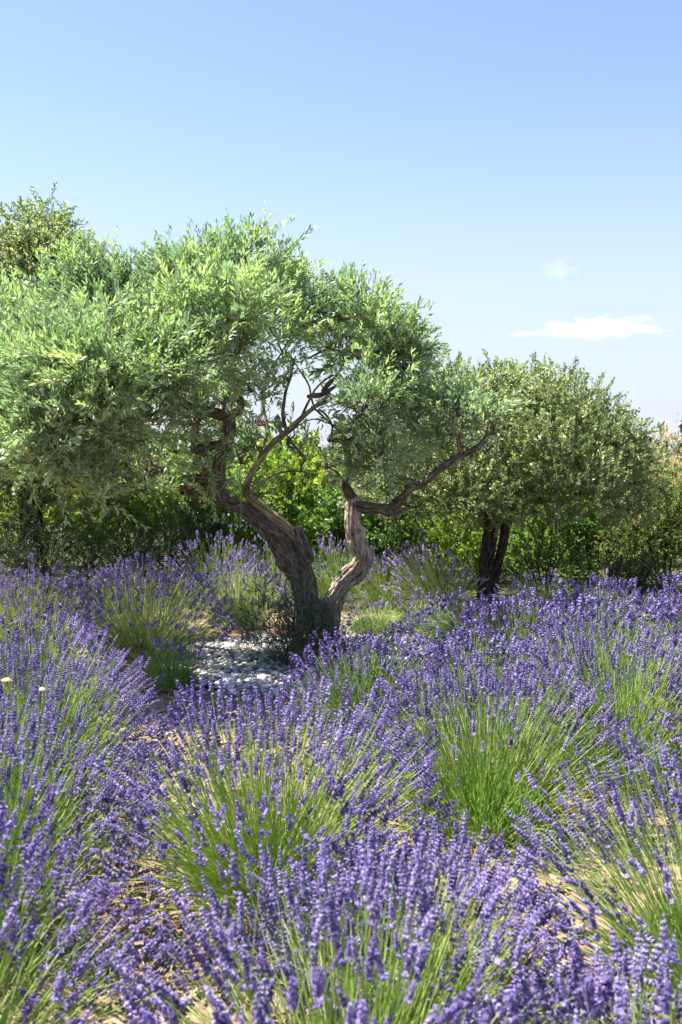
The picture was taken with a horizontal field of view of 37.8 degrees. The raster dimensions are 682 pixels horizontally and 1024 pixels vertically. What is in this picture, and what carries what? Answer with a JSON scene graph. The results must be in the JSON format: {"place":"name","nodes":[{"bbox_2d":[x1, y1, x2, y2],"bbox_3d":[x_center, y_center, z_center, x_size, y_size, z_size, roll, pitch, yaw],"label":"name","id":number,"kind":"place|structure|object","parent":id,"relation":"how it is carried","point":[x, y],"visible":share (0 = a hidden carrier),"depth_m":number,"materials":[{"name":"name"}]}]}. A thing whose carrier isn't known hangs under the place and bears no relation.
{"place":"outdoors","nodes":[
{"label":"outdoors","id":0,"kind":"place"},
{"bbox_2d":[121,495,231,592],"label":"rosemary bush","id":1,"kind":"object","parent":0,"point":[191,524],"visible":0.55,"depth_m":11.87,"materials":[{"name":"green plant"}]},
{"bbox_2d":[0,472,681,1023],"bbox_3d":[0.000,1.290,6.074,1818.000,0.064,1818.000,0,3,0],"label":"ground","id":2,"kind":"structure","parent":0,"point":[158,706],"depth_m":3.95,"materials":[{"name":"soil"}]},
{"bbox_2d":[0,566,44,632],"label":"lavender bush","id":3,"kind":"object","parent":2,"relation":"on","point":[12,592],"visible":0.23,"depth_m":8.85,"materials":[{"name":"purple plant"}]},
{"bbox_2d":[0,510,107,609],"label":"shrub","id":4,"kind":"object","parent":2,"relation":"on","point":[12,552],"visible":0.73,"depth_m":10.96,"materials":[{"name":"green plant"}]},
{"bbox_2d":[0,553,117,673],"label":"lavender bush","id":5,"kind":"object","parent":2,"relation":"on","point":[57,587],"visible":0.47,"depth_m":7.45,"materials":[{"name":"purple plant"}]},
{"bbox_2d":[0,488,143,570],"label":"lime shrub","id":6,"kind":"object","parent":2,"relation":"on","point":[5,514],"visible":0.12,"depth_m":14.29,"materials":[{"name":"green plant"}]},
{"bbox_2d":[0,599,161,765],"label":"lavender bush","id":7,"kind":"object","parent":2,"relation":"on","point":[60,632],"visible":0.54,"depth_m":5.35,"materials":[{"name":"purple plant"}]},
{"bbox_2d":[0,676,173,962],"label":"lavender bush","id":8,"kind":"object","parent":2,"relation":"on","point":[45,806],"visible":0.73,"depth_m":3.27,"materials":[{"name":"purple plant"}]},
{"bbox_2d":[0,631,190,837],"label":"lavender bush","id":9,"kind":"object","parent":2,"relation":"on","point":[92,701],"visible":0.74,"depth_m":4.30,"materials":[{"name":"purple plant"}]},
{"bbox_2d":[0,182,192,586],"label":"evergreen oak","id":10,"kind":"object","parent":2,"relation":"on","point":[21,243],"visible":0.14,"depth_m":11.97,"materials":[{"name":"green plant"}]},
{"bbox_2d":[35,558,163,627],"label":"lavender bush","id":11,"kind":"object","parent":2,"relation":"on","point":[91,574],"visible":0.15,"depth_m":9.38,"materials":[{"name":"purple plant"}]},
{"bbox_2d":[0,800,202,1023],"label":"lavender bush","id":12,"kind":"object","parent":2,"relation":"on","point":[27,934],"visible":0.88,"depth_m":2.42,"materials":[{"name":"purple plant"}]},
{"bbox_2d":[83,965,120,984],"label":"weed","id":13,"kind":"object","parent":2,"relation":"on","point":[107,973],"visible":0.43,"depth_m":3.01,"materials":[{"name":"green plant"}]},
{"bbox_2d":[49,510,208,606],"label":"shrub","id":14,"kind":"object","parent":2,"relation":"on","point":[96,546],"visible":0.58,"depth_m":11.27,"materials":[{"name":"green plant"}]},
{"bbox_2d":[45,464,217,580],"bbox_3d":[-2.795,0.164,13.368,2.618,1.742,1.901,1,3,25],"label":"lime shrub","id":15,"kind":"object","parent":2,"relation":"on","point":[132,505],"visible":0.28,"depth_m":13.14,"materials":[{"name":"green plant"}]},
{"bbox_2d":[63,549,239,670],"bbox_3d":[-1.515,0.736,7.755,1.446,0.920,1.440,0,3,0],"label":"lavender bush","id":16,"kind":"object","parent":2,"relation":"on","point":[132,636],"visible":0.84,"depth_m":7.73,"materials":[{"name":"purple plant"}]},
{"bbox_2d":[144,934,163,952],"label":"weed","id":17,"kind":"object","parent":2,"relation":"on","point":[157,943],"visible":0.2,"depth_m":3.23,"materials":[{"name":"green plant"}]},
{"bbox_2d":[112,428,231,558],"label":"lime shrub","id":18,"kind":"object","parent":2,"relation":"on","point":[156,488],"visible":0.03,"depth_m":14.41,"materials":[{"name":"green plant"}]},
{"bbox_2d":[128,633,220,690],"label":"lavender bush","id":19,"kind":"object","parent":2,"relation":"on","point":[166,674],"visible":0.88,"depth_m":6.91,"materials":[{"name":"green plant"}]},
{"bbox_2d":[132,630,284,676],"bbox_3d":[-1.152,1.162,8.380,0.596,0.126,2.104,2,4,33],"label":"bed edging","id":20,"kind":"object","parent":2,"relation":"on","point":[236,634],"visible":0.07,"depth_m":8.87,"materials":[{"name":"grey stone"}]},
{"bbox_2d":[164,524,267,604],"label":"lavender bush","id":21,"kind":"object","parent":2,"relation":"on","point":[223,554],"visible":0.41,"depth_m":11.03,"materials":[{"name":"purple plant"}]},
{"bbox_2d":[161,467,271,581],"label":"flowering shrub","id":22,"kind":"object","parent":2,"relation":"on","point":[240,532],"visible":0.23,"depth_m":12.45,"materials":[{"name":"green plant"}]},
{"bbox_2d":[175,549,293,629],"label":"lavender bush","id":23,"kind":"object","parent":2,"relation":"on","point":[235,593],"visible":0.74,"depth_m":9.45,"materials":[{"name":"plant"}]},
{"bbox_2d":[180,430,312,545],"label":"green shrub","id":24,"kind":"object","parent":2,"relation":"on","point":[261,440],"visible":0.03,"depth_m":16.27,"materials":[{"name":"green plant"}]},
{"bbox_2d":[52,674,461,955],"bbox_3d":[-0.258,0.996,3.457,1.418,0.870,1.490,0,3,0],"label":"lavender bush","id":25,"kind":"object","parent":2,"relation":"on","point":[253,832],"visible":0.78,"depth_m":3.37,"materials":[{"name":"purple plant"}]},
{"bbox_2d":[0,199,539,655],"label":"olive tree","id":26,"kind":"object","parent":2,"relation":"on","point":[66,349],"visible":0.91,"depth_m":7.52,"materials":[{"name":"green plant"}]},
{"bbox_2d":[228,534,323,602],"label":"lavender bush","id":27,"kind":"object","parent":2,"relation":"on","point":[265,547],"visible":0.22,"depth_m":10.97,"materials":[{"name":"purple plant"}]},
{"bbox_2d":[209,426,360,576],"bbox_3d":[-0.740,-0.065,13.361,2.292,2.292,1.825,0,3,0],"label":"lime shrub","id":28,"kind":"object","parent":2,"relation":"on","point":[289,511],"visible":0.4,"depth_m":13.14,"materials":[{"name":"green plant"}]},
{"bbox_2d":[226,553,364,672],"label":"basal shrub","id":29,"kind":"object","parent":2,"relation":"on","point":[294,629],"visible":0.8,"depth_m":7.45,"materials":[{"name":"green plant"}]},
{"bbox_2d":[160,633,462,700],"bbox_3d":[-0.270,1.155,7.800,2.623,0.095,2.577,0,3,0],"label":"gravel bed","id":30,"kind":"object","parent":2,"relation":"on","point":[264,676],"visible":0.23,"depth_m":7.47,"materials":[{"name":"white gravel"}]},
{"bbox_2d":[321,424,350,458],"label":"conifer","id":31,"kind":"object","parent":2,"relation":"on","point":[332,443],"visible":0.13,"depth_m":41.87,"materials":[{"name":"green plant"}]},
{"bbox_2d":[0,632,681,1023],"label":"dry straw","id":32,"kind":"object","parent":2,"relation":"on","point":[294,934],"visible":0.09,"depth_m":3.70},
{"bbox_2d":[301,482,388,587],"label":"shrub","id":33,"kind":"object","parent":2,"relation":"on","point":[334,522],"visible":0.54,"depth_m":12.51,"materials":[{"name":"green plant"}]},
{"bbox_2d":[312,531,387,607],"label":"lavender bush","id":34,"kind":"object","parent":2,"relation":"on","point":[322,588],"visible":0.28,"depth_m":10.83,"materials":[{"name":"green plant"}]},
{"bbox_2d":[91,829,612,1023],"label":"lavender bush","id":35,"kind":"object","parent":2,"relation":"on","point":[319,978],"visible":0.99,"depth_m":2.22,"materials":[{"name":"purple plant"}]},
{"bbox_2d":[285,433,439,574],"bbox_3d":[0.246,-0.123,14.439,2.080,2.276,1.951,-2,3,-31],"label":"green shrub","id":36,"kind":"object","parent":2,"relation":"on","point":[372,525],"visible":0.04,"depth_m":14.15,"materials":[{"name":"green plant"}]},
{"bbox_2d":[267,613,471,750],"bbox_3d":[0.160,0.948,5.509,1.157,0.742,1.124,0,3,0],"label":"lavender bush","id":37,"kind":"object","parent":2,"relation":"on","point":[382,650],"visible":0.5,"depth_m":5.52,"materials":[{"name":"purple plant"}]},
{"bbox_2d":[339,545,432,609],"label":"lavender bush","id":38,"kind":"object","parent":2,"relation":"on","point":[375,596],"visible":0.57,"depth_m":10.53,"materials":[{"name":"green plant"}]},
{"bbox_2d":[345,484,436,585],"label":"shrub","id":39,"kind":"object","parent":2,"relation":"on","point":[380,536],"visible":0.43,"depth_m":12.41,"materials":[{"name":"green plant"}]},
{"bbox_2d":[120,408,681,480],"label":"wood","id":40,"kind":"object","parent":2,"relation":"on","point":[280,430],"visible":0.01,"depth_m":80.37,"materials":[{"name":"green plant"}]},
{"bbox_2d":[223,812,600,1023],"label":"lavender bush","id":41,"kind":"object","parent":2,"relation":"on","point":[435,845],"visible":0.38,"depth_m":2.79,"materials":[{"name":"purple plant"}]},
{"bbox_2d":[371,584,455,634],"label":"lavender bush","id":42,"kind":"object","parent":2,"relation":"on","point":[412,603],"visible":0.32,"depth_m":9.17,"materials":[{"name":"plant"}]},
{"bbox_2d":[380,536,495,612],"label":"lavender bush","id":43,"kind":"object","parent":2,"relation":"on","point":[421,581],"visible":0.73,"depth_m":10.25,"materials":[{"name":"plant"}]},
{"bbox_2d":[364,493,519,589],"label":"lime shrub","id":44,"kind":"object","parent":2,"relation":"on","point":[440,532],"visible":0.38,"depth_m":12.74,"materials":[{"name":"green plant"}]},
{"bbox_2d":[366,464,528,565],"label":"green shrub","id":45,"kind":"object","parent":2,"relation":"on","point":[458,535],"visible":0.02,"depth_m":14.80,"materials":[{"name":"green plant"}]},
{"bbox_2d":[387,586,530,657],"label":"lavender bush","id":46,"kind":"object","parent":2,"relation":"on","point":[425,622],"visible":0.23,"depth_m":8.33,"materials":[{"name":"purple plant"}]},
{"bbox_2d":[391,614,574,745],"bbox_3d":[0.801,0.950,5.659,1.127,0.729,1.065,0,3,0],"label":"lavender bush","id":47,"kind":"object","parent":2,"relation":"on","point":[464,632],"visible":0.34,"depth_m":5.61,"materials":[{"name":"purple plant"}]},
{"bbox_2d":[313,638,664,870],"bbox_3d":[0.619,0.967,4.166,1.499,0.817,1.463,0,3,0],"label":"lavender bush","id":48,"kind":"object","parent":2,"relation":"on","point":[481,795],"visible":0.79,"depth_m":4.17,"materials":[{"name":"purple plant"}]},
{"bbox_2d":[318,344,672,606],"bbox_3d":[1.671,-0.385,10.957,3.854,2.944,3.300,0,3,0],"label":"evergreen oak","id":49,"kind":"object","parent":2,"relation":"on","point":[594,449],"visible":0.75,"depth_m":10.24,"materials":[{"name":"green plant"}]},
{"bbox_2d":[443,584,596,678],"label":"lavender bush","id":50,"kind":"object","parent":2,"relation":"on","point":[506,624],"visible":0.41,"depth_m":7.03,"materials":[{"name":"purple plant"}]},
{"bbox_2d":[483,568,586,627],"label":"lavender bush","id":51,"kind":"object","parent":2,"relation":"on","point":[520,588],"visible":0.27,"depth_m":9.49,"materials":[{"name":"purple plant"}]},
{"bbox_2d":[479,522,599,601],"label":"shrub","id":52,"kind":"object","parent":2,"relation":"on","point":[539,553],"visible":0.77,"depth_m":11.48,"materials":[{"name":"green plant"}]},
{"bbox_2d":[460,478,631,583],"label":"lime shrub","id":53,"kind":"object","parent":2,"relation":"on","point":[518,533],"visible":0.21,"depth_m":12.84,"materials":[{"name":"green plant"}]},
{"bbox_2d":[444,899,681,1023],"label":"lavender bush","id":54,"kind":"object","parent":2,"relation":"on","point":[620,1008],"visible":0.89,"depth_m":2.13,"materials":[{"name":"purple plant"}]},
{"bbox_2d":[499,461,643,566],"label":"green shrub","id":55,"kind":"object","parent":2,"relation":"on","point":[529,532],"depth_m":15.63,"materials":[{"name":"green plant"}]},
{"bbox_2d":[469,617,681,805],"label":"lavender bush","id":56,"kind":"object","parent":2,"relation":"on","point":[640,721],"visible":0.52,"depth_m":4.82,"materials":[{"name":"purple plant"}]},
{"bbox_2d":[474,723,681,1023],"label":"lavender bush","id":57,"kind":"object","parent":2,"relation":"on","point":[616,917],"visible":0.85,"depth_m":2.90,"materials":[{"name":"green plant"}]},
{"bbox_2d":[495,589,681,725],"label":"lavender bush","id":58,"kind":"object","parent":2,"relation":"on","point":[592,615],"visible":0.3,"depth_m":5.96,"materials":[{"name":"purple plant"}]},
{"bbox_2d":[538,566,659,626],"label":"lavender bush","id":59,"kind":"object","parent":2,"relation":"on","point":[585,583],"visible":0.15,"depth_m":9.37,"materials":[{"name":"purple plant"}]},
{"bbox_2d":[531,573,680,670],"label":"lavender bush","id":60,"kind":"object","parent":2,"relation":"on","point":[614,591],"visible":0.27,"depth_m":7.46,"materials":[{"name":"purple plant"}]},
{"bbox_2d":[539,483,681,586],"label":"green shrub","id":61,"kind":"object","parent":2,"relation":"on","point":[578,528],"visible":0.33,"depth_m":12.46,"materials":[{"name":"green plant"}]},
{"bbox_2d":[568,543,679,607],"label":"shrub","id":62,"kind":"object","parent":2,"relation":"on","point":[642,579],"visible":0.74,"depth_m":11.01,"materials":[{"name":"green plant"}]},
{"bbox_2d":[591,460,681,592],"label":"red tipped shrub","id":63,"kind":"object","parent":2,"relation":"on","point":[675,497],"visible":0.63,"depth_m":11.93,"materials":[{"name":"green plant"}]},
{"bbox_2d":[595,409,681,562],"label":"pale tree","id":64,"kind":"object","parent":2,"relation":"on","point":[668,438],"visible":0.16,"depth_m":15.46,"materials":[{"name":"beige plant"}]},
{"bbox_2d":[600,578,681,704],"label":"lavender bush","id":65,"kind":"object","parent":2,"relation":"on","point":[665,602],"visible":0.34,"depth_m":6.24,"materials":[{"name":"purple plant"}]},
{"bbox_2d":[625,446,681,581],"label":"red tipped shrub","id":66,"kind":"object","parent":2,"relation":"on","point":[680,463],"visible":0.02,"depth_m":13.13,"materials":[{"name":"green plant"}]},
{"bbox_2d":[637,570,681,650],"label":"lavender bush","id":67,"kind":"object","parent":2,"relation":"on","point":[679,580],"visible":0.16,"depth_m":7.72,"materials":[{"name":"purple plant"}]},
{"bbox_2d":[646,657,681,768],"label":"lavender bush","id":68,"kind":"object","parent":2,"relation":"on","point":[660,710],"visible":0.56,"depth_m":4.74,"materials":[{"name":"purple plant"}]},
{"bbox_2d":[0,0,681,453],"label":"sky","id":69,"kind":"structure","parent":0,"point":[514,165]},
{"bbox_2d":[338,598,422,636],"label":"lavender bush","id":70,"kind":"object","parent":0,"point":[364,624],"visible":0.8,"depth_m":9.03,"materials":[{"name":"green plant"}]}
]}

